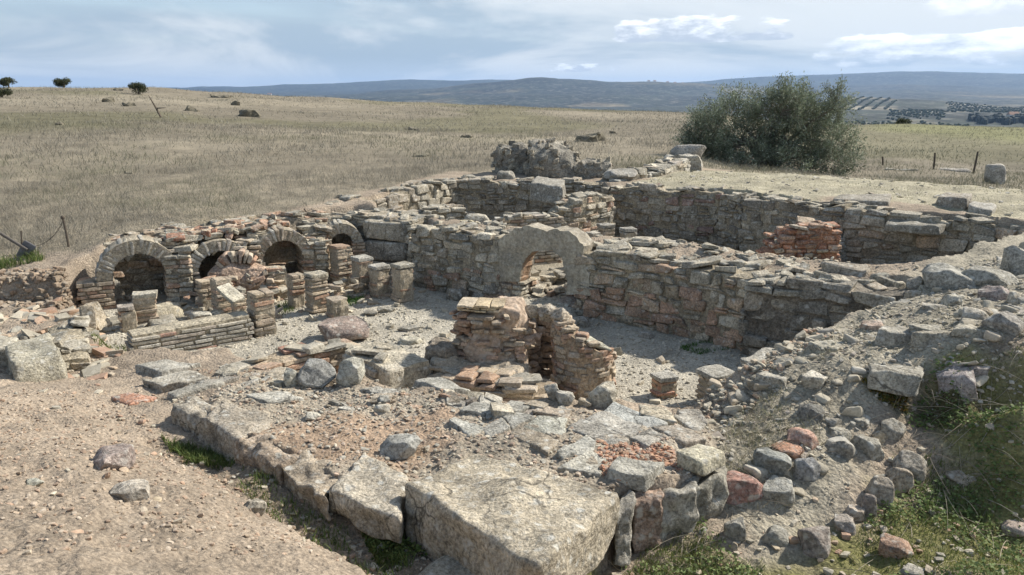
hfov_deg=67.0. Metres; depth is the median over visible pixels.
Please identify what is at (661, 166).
ridge wall
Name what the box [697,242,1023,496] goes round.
bank rubble
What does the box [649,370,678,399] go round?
brick pillar
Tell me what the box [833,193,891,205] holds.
stone block
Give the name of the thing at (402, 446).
loose stone
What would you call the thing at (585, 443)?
flagstone
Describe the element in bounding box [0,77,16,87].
bush
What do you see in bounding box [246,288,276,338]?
brick pillar
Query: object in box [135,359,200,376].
paving slab
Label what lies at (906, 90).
hills
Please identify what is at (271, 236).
brick arch
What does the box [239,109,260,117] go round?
field rock
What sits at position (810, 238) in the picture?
red masonry
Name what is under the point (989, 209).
stone block
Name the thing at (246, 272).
broken vault
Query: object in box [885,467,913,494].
loose stone
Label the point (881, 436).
loose stone
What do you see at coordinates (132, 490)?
loose stone
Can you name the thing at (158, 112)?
dead branch
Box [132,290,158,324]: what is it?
brick pillar
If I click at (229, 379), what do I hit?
paving slab
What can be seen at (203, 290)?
brick pillar
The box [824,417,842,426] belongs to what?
loose stone
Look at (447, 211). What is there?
stub wall
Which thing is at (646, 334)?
loose stone
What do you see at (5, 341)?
stone block
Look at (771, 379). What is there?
slab
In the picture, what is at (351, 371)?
loose stone
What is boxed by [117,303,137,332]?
brick pillar
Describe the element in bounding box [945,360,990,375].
loose stone
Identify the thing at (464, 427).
flagstone
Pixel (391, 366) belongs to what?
stub wall
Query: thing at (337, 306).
brick pillar
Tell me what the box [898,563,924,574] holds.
loose stone
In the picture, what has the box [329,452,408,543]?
kerb block
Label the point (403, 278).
brick pillar
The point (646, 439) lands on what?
flagstone
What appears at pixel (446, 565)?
rock
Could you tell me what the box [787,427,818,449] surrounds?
loose stone
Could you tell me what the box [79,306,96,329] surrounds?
leaning tile
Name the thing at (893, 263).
stone block
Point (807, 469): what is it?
loose stone
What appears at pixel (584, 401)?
loose stone
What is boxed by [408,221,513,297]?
wall
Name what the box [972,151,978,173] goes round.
fence post
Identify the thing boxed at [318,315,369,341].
loose stone
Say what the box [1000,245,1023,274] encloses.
loose stone
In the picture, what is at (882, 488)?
loose stone
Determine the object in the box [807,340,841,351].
slab
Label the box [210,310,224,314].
loose stone
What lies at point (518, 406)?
flagstone
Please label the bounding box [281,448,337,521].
kerb block
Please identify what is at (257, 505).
loose stone
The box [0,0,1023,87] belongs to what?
sky
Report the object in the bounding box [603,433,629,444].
flagstone
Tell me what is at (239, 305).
brick pillar
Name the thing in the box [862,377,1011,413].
moss
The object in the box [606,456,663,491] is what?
stone block
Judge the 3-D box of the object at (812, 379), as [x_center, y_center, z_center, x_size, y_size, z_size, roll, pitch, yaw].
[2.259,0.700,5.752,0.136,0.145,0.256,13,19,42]
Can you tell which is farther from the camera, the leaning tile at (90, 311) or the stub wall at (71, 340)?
the leaning tile at (90, 311)
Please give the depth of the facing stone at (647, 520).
4.50 m
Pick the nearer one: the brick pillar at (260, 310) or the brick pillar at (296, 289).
the brick pillar at (260, 310)
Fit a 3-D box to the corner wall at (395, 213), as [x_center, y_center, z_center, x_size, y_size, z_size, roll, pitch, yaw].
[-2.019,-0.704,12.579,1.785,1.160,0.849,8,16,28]
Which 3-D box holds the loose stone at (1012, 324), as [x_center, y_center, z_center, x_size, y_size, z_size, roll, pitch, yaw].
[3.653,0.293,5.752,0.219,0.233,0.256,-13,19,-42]
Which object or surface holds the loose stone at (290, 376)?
on the ground at (98, 554)
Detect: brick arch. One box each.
[76,234,180,309]
[189,235,247,298]
[256,225,310,276]
[326,219,367,255]
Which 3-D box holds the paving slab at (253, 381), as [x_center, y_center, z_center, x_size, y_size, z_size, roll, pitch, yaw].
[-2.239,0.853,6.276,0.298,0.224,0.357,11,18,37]
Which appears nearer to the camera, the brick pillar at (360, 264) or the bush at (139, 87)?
the brick pillar at (360, 264)
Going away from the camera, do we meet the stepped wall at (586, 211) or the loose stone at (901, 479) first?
the loose stone at (901, 479)
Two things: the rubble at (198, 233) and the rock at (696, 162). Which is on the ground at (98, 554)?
the rock at (696, 162)
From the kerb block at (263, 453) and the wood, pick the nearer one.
the kerb block at (263, 453)
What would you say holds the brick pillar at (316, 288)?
on the ground at (98, 554)
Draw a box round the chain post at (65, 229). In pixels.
[61,215,69,246]
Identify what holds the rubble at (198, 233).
on the rubble wall at (139, 272)
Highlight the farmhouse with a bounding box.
[1006,112,1018,116]
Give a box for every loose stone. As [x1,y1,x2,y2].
[26,478,43,485]
[91,443,135,469]
[109,479,149,501]
[115,278,119,289]
[148,314,177,326]
[156,302,184,317]
[190,311,212,318]
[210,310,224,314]
[243,498,266,515]
[283,367,297,386]
[295,358,335,388]
[305,411,320,419]
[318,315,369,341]
[336,357,365,386]
[364,308,377,315]
[374,404,390,412]
[377,306,394,312]
[378,395,388,403]
[380,433,420,459]
[397,325,420,331]
[399,336,422,344]
[446,288,467,300]
[544,383,558,399]
[555,390,574,405]
[575,316,588,326]
[578,397,591,406]
[588,381,617,408]
[639,331,653,338]
[724,517,746,542]
[726,470,763,504]
[730,542,737,550]
[753,447,791,476]
[762,475,794,507]
[762,524,788,546]
[771,440,804,459]
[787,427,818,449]
[793,457,820,481]
[797,403,824,421]
[797,525,830,558]
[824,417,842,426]
[828,426,852,439]
[828,441,854,460]
[834,514,855,535]
[845,504,865,521]
[850,414,872,426]
[852,435,884,460]
[860,320,883,330]
[861,493,876,515]
[865,475,894,508]
[870,272,889,279]
[872,430,887,443]
[878,533,913,558]
[881,418,907,440]
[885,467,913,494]
[891,450,926,483]
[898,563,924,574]
[906,276,922,289]
[921,302,946,310]
[922,262,977,289]
[936,366,977,400]
[940,294,964,306]
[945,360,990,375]
[945,470,975,486]
[960,306,988,320]
[961,265,1018,285]
[977,285,1009,300]
[980,307,992,315]
[981,311,1023,336]
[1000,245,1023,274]
[1000,519,1023,537]
[1006,290,1023,303]
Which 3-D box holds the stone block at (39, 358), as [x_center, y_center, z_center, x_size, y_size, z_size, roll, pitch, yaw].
[-4.545,0.716,7.360,0.456,0.378,1.050,-11,18,-37]
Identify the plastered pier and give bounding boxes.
[424,296,556,401]
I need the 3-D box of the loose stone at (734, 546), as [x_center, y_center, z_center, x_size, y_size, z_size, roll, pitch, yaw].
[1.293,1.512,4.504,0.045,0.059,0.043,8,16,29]
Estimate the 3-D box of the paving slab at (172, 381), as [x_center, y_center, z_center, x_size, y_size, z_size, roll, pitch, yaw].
[-3.010,0.861,6.952,0.516,0.134,0.347,-9,17,-33]
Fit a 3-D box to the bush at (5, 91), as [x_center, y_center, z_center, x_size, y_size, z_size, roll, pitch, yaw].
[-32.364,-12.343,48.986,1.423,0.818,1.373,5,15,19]
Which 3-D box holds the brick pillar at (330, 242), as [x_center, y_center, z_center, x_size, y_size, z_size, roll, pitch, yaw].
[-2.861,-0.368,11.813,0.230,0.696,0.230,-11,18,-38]
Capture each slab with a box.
[111,393,157,405]
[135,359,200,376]
[142,370,209,392]
[167,380,224,398]
[195,376,239,383]
[209,378,261,400]
[246,391,303,403]
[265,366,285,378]
[360,386,400,393]
[412,377,469,394]
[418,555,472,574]
[754,371,787,389]
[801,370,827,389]
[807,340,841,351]
[867,363,923,396]
[874,326,911,347]
[908,323,942,332]
[909,330,950,351]
[951,318,993,336]
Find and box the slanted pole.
[0,232,35,257]
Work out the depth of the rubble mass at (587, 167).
16.44 m
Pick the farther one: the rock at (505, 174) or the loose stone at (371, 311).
the rock at (505, 174)
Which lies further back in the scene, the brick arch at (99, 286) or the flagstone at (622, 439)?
the brick arch at (99, 286)
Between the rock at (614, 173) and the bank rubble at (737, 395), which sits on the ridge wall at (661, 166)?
the rock at (614, 173)
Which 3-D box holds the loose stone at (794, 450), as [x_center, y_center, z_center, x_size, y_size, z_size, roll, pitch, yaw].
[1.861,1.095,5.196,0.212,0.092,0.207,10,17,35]
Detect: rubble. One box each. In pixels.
[131,363,574,419]
[152,219,289,242]
[205,377,710,492]
[528,270,573,297]
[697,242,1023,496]
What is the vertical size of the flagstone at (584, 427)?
0.119 m
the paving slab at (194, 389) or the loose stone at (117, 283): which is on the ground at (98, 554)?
the paving slab at (194, 389)
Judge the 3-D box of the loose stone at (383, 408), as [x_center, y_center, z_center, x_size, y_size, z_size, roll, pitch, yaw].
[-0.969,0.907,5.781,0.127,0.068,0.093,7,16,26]
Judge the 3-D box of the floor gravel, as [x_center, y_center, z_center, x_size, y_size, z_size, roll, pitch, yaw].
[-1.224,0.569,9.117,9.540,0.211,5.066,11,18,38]
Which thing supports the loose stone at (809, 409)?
on the ground at (98, 554)
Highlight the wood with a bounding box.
[967,112,1023,124]
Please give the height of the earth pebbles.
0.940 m
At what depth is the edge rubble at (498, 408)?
5.96 m
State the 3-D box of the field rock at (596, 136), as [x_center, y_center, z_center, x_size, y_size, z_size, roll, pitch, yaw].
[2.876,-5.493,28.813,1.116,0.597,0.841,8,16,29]
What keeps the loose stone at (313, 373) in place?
on the ground at (98, 554)
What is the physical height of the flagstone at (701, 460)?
0.114 m
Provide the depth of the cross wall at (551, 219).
12.60 m
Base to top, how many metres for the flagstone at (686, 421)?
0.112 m
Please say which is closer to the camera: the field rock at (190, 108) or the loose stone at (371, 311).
the loose stone at (371, 311)
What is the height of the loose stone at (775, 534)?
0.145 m
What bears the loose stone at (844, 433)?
on the ground at (98, 554)
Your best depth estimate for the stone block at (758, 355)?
6.69 m
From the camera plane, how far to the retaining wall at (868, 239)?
11.58 m
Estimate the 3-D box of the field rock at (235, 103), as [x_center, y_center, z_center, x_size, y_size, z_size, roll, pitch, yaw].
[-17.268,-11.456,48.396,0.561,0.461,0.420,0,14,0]
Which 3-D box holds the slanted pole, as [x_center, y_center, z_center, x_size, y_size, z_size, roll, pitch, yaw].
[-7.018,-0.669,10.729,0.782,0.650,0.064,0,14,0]
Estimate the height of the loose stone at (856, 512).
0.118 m
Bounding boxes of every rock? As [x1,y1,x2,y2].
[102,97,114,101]
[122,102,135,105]
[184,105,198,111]
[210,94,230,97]
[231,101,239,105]
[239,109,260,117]
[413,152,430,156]
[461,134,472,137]
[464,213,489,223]
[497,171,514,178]
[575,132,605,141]
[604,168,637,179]
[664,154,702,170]
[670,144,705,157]
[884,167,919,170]
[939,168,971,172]
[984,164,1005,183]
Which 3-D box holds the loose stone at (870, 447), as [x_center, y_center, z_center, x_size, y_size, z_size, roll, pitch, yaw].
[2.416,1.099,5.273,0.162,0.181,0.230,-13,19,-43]
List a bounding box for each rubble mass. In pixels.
[491,141,527,173]
[522,137,580,177]
[573,156,613,178]
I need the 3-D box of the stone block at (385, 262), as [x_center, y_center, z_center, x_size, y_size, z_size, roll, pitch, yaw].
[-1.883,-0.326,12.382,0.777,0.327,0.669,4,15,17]
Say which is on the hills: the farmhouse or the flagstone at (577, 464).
the farmhouse
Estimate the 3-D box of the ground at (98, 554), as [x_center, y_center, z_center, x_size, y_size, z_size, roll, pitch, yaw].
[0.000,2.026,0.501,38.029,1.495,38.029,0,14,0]
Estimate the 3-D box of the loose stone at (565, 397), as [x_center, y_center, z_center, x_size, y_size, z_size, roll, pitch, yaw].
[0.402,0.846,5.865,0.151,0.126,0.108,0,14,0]
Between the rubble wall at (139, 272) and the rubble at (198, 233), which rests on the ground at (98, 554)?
the rubble wall at (139, 272)
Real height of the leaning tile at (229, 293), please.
0.216 m
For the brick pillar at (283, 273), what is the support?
on the ground at (98, 554)
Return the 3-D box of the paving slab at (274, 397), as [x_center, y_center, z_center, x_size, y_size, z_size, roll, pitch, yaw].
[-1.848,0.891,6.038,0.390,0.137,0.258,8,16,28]
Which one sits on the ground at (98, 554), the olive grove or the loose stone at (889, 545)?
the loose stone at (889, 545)
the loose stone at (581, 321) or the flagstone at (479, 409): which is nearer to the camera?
the flagstone at (479, 409)
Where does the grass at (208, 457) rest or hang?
on the ground at (98, 554)
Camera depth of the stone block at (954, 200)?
11.95 m
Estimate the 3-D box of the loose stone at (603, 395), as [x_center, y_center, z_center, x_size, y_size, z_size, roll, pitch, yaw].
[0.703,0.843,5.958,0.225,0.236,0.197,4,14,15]
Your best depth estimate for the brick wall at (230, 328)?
8.76 m
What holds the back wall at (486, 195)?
on the ground at (98, 554)
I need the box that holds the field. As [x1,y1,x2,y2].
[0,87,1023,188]
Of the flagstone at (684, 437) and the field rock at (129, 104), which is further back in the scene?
the field rock at (129, 104)
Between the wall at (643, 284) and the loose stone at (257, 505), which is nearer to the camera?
the loose stone at (257, 505)
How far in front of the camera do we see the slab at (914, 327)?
6.04 m
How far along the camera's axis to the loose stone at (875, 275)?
8.20 m
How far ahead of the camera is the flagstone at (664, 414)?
5.59 m
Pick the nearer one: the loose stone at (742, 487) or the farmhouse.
the loose stone at (742, 487)
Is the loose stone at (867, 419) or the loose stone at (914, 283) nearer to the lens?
the loose stone at (867, 419)
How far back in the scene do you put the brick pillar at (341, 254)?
11.52 m
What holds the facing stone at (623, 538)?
on the ground at (98, 554)
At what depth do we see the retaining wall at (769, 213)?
12.81 m
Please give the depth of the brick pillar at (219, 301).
10.03 m
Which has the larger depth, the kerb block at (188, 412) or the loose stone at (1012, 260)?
the loose stone at (1012, 260)
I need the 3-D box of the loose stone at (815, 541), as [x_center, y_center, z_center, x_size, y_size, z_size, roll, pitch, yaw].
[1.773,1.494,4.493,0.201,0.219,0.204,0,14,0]
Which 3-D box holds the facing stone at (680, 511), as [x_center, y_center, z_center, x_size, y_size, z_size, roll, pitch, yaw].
[1.002,1.355,4.709,0.266,0.409,0.412,3,14,12]
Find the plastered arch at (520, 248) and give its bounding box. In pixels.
[483,223,593,315]
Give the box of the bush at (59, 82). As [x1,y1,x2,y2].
[52,77,71,87]
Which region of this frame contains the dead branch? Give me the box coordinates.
[148,95,161,117]
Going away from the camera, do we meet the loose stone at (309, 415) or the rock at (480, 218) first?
the loose stone at (309, 415)
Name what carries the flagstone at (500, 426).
on the ground at (98, 554)
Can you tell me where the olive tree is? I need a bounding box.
[667,69,877,175]
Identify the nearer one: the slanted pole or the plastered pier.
the plastered pier
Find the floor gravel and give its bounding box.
[103,279,744,407]
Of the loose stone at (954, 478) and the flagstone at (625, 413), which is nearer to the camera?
the loose stone at (954, 478)
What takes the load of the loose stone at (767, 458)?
on the ground at (98, 554)
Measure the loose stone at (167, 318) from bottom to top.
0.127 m
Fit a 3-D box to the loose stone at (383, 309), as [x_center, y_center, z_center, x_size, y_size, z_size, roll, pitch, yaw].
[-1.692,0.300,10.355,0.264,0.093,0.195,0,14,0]
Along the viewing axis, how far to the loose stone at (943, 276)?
7.39 m
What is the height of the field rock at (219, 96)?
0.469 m
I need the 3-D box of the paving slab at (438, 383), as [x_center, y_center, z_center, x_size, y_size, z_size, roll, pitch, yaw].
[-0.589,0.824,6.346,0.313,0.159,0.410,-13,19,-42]
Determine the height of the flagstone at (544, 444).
0.126 m
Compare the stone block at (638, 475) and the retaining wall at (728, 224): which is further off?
the retaining wall at (728, 224)
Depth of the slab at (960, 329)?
5.79 m
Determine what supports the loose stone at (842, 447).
on the ground at (98, 554)
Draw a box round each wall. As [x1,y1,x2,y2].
[43,316,93,372]
[103,209,347,292]
[124,311,254,350]
[219,338,359,372]
[323,178,458,209]
[331,205,438,262]
[342,341,432,388]
[407,203,466,219]
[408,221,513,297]
[454,174,602,219]
[490,212,564,265]
[525,303,616,400]
[547,191,615,236]
[574,236,800,350]
[596,157,690,181]
[601,181,725,245]
[622,236,754,260]
[716,192,758,250]
[738,194,859,252]
[738,261,925,355]
[838,238,845,261]
[842,203,1023,264]
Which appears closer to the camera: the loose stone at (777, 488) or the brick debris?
the loose stone at (777, 488)
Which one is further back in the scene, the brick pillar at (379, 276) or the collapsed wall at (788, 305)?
the brick pillar at (379, 276)
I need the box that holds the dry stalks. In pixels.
[606,319,1023,574]
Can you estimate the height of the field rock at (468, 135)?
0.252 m
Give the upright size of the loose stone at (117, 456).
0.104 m
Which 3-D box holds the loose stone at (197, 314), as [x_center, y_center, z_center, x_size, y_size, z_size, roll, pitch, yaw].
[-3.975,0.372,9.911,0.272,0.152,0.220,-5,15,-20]
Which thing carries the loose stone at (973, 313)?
on the ground at (98, 554)
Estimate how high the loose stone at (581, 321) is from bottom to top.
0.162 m
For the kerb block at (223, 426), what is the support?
on the ground at (98, 554)
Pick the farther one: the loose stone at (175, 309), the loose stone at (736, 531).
the loose stone at (175, 309)
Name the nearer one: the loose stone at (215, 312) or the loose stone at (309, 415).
the loose stone at (309, 415)
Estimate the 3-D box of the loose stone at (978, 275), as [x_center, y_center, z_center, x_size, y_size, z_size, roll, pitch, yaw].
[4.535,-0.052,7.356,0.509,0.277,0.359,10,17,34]
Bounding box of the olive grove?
[819,96,1023,125]
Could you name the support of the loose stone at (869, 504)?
on the ground at (98, 554)
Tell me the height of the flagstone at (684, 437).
0.118 m
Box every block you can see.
[0,335,18,367]
[5,332,67,382]
[171,395,214,437]
[196,400,272,461]
[233,432,298,484]
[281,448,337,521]
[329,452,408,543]
[363,218,406,241]
[364,239,407,261]
[372,260,396,279]
[404,454,619,574]
[529,176,565,202]
[740,347,773,364]
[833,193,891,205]
[877,262,907,264]
[884,219,945,235]
[936,192,971,209]
[968,201,996,215]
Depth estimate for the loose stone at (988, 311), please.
6.05 m
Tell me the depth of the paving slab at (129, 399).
6.45 m
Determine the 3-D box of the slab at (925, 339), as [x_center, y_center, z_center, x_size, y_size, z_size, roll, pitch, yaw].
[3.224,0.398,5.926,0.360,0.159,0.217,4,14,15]
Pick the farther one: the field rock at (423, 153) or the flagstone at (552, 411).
the field rock at (423, 153)
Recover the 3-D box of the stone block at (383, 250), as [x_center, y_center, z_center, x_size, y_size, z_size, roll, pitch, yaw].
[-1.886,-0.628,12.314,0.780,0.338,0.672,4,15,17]
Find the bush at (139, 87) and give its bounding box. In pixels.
[127,81,148,93]
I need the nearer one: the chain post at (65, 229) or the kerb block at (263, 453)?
the kerb block at (263, 453)
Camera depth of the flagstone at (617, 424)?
5.40 m
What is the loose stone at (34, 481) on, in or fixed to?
on the ground at (98, 554)
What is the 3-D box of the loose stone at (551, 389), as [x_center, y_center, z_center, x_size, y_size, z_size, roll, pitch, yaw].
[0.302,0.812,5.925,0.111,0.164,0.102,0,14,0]
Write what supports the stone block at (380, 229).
on the stone block at (383, 250)
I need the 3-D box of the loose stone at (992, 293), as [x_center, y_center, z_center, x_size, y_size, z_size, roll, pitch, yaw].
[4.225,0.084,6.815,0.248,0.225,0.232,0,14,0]
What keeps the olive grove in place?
on the hills
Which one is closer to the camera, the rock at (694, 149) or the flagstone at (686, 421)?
the flagstone at (686, 421)
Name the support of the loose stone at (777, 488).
on the ground at (98, 554)
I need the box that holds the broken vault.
[202,248,283,301]
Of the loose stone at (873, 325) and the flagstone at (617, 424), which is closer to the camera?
the flagstone at (617, 424)
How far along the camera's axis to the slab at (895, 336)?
6.03 m
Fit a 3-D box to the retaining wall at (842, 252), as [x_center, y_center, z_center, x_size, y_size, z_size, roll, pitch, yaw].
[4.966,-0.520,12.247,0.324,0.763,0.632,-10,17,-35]
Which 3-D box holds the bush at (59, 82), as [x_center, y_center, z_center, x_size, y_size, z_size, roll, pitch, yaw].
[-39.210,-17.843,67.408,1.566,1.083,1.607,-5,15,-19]
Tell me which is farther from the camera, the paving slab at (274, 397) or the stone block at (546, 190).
the stone block at (546, 190)
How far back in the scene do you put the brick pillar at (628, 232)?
12.20 m
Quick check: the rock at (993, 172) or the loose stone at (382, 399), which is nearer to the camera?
the loose stone at (382, 399)
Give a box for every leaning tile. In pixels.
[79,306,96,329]
[83,301,110,330]
[216,283,244,303]
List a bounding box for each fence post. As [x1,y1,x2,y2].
[932,153,935,168]
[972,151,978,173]
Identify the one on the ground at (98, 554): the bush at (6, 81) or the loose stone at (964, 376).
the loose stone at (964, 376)
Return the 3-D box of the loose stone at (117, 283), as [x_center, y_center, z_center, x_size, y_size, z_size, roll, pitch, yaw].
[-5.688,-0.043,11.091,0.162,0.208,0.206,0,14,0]
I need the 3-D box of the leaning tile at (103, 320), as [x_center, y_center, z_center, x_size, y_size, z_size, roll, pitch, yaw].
[-4.969,0.335,9.252,0.200,0.304,0.226,1,14,5]
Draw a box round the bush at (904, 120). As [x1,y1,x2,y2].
[894,117,912,123]
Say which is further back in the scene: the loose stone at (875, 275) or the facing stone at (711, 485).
the loose stone at (875, 275)
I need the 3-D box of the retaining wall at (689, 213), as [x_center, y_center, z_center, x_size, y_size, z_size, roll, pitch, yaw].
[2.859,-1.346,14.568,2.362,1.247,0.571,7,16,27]
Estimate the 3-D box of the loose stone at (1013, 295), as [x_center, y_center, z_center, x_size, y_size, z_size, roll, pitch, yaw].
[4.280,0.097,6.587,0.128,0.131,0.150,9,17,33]
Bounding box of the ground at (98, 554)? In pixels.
[0,166,1023,574]
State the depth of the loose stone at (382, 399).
5.91 m
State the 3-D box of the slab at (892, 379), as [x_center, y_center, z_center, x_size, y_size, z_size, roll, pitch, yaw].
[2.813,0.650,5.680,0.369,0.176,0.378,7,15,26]
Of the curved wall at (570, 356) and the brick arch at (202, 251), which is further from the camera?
the brick arch at (202, 251)
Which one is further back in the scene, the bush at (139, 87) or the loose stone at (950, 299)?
the bush at (139, 87)
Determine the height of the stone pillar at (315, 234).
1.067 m
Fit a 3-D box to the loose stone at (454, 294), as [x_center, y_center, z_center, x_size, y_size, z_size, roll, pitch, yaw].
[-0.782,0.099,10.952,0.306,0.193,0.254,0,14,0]
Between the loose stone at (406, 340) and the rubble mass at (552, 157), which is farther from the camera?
the rubble mass at (552, 157)
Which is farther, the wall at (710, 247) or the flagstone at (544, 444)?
the wall at (710, 247)
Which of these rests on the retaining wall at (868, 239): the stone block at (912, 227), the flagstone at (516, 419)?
the stone block at (912, 227)
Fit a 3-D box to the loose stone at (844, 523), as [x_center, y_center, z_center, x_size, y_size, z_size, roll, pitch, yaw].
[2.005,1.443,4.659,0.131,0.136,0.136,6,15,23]
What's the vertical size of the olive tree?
3.722 m
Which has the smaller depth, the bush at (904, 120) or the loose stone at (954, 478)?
the loose stone at (954, 478)
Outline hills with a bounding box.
[168,71,1023,126]
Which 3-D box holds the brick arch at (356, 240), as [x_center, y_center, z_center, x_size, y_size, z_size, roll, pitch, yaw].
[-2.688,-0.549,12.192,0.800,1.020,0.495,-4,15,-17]
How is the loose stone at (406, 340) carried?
on the ground at (98, 554)
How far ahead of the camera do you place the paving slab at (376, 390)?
6.17 m
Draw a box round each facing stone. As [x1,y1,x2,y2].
[613,489,636,566]
[631,488,663,553]
[660,475,698,544]
[696,457,728,523]
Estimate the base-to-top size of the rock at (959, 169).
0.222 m
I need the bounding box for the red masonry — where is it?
[756,216,841,260]
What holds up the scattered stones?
on the ground at (98, 554)
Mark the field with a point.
(202, 105)
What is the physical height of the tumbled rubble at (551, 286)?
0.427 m
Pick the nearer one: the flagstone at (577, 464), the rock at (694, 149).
the flagstone at (577, 464)
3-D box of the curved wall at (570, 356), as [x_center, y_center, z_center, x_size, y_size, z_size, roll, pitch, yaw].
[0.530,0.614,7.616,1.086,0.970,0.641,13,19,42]
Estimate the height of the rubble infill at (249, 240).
1.054 m
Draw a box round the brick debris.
[99,274,399,332]
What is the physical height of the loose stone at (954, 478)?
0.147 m
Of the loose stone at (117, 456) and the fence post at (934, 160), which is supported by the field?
the fence post at (934, 160)
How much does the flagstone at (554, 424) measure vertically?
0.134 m
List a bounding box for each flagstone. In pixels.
[449,417,482,435]
[460,402,489,416]
[483,418,509,438]
[502,412,534,428]
[506,400,529,412]
[509,425,559,456]
[523,416,566,434]
[532,405,571,418]
[555,435,595,456]
[557,445,576,460]
[557,451,605,477]
[567,418,624,444]
[585,411,643,437]
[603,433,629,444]
[605,402,667,427]
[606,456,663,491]
[629,428,663,447]
[639,404,676,425]
[652,425,706,447]
[674,413,705,430]
[676,409,707,425]
[676,444,724,476]
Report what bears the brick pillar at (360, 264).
on the ground at (98, 554)
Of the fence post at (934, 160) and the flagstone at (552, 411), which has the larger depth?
the fence post at (934, 160)
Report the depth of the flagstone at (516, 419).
5.47 m
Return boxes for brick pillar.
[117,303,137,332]
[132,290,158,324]
[194,278,212,310]
[210,276,233,312]
[230,293,246,311]
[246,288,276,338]
[265,265,287,298]
[286,272,305,308]
[303,270,328,314]
[325,295,348,317]
[326,241,331,279]
[328,243,353,288]
[350,254,373,291]
[368,262,390,298]
[390,261,414,303]
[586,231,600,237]
[596,223,614,236]
[619,226,636,237]
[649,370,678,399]
[694,364,734,400]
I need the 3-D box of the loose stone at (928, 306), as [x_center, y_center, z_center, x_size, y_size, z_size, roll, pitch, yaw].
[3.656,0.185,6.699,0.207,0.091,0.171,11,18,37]
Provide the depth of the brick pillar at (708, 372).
7.23 m
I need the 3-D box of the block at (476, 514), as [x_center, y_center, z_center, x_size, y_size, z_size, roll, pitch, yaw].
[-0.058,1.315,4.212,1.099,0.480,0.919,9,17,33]
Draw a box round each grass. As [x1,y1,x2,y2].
[0,169,1023,574]
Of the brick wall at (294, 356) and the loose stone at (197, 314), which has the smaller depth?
the brick wall at (294, 356)
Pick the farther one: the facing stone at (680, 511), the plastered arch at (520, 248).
the plastered arch at (520, 248)
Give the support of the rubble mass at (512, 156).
on the ground at (98, 554)
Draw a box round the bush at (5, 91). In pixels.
[0,86,13,96]
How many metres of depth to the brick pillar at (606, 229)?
12.49 m
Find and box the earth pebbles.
[0,383,345,561]
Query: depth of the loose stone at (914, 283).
7.71 m
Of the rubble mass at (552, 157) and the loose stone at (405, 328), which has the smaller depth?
the loose stone at (405, 328)
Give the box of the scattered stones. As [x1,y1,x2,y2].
[0,170,1023,574]
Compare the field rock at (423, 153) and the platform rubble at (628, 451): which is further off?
the field rock at (423, 153)
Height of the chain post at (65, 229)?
0.578 m
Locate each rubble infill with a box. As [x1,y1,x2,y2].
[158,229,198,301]
[233,228,265,264]
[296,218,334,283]
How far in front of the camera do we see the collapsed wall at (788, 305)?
8.20 m
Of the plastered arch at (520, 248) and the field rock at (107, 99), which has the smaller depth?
the plastered arch at (520, 248)
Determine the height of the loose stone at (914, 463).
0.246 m
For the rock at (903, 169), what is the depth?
25.25 m
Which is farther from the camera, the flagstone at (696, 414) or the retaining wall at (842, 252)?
the retaining wall at (842, 252)
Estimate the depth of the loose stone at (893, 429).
5.34 m
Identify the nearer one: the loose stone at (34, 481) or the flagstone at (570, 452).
the loose stone at (34, 481)
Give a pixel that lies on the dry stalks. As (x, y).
(958, 406)
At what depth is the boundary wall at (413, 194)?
14.80 m
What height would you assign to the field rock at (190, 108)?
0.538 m
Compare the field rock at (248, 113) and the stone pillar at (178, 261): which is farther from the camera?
the field rock at (248, 113)
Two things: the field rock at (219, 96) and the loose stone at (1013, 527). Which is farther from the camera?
the field rock at (219, 96)

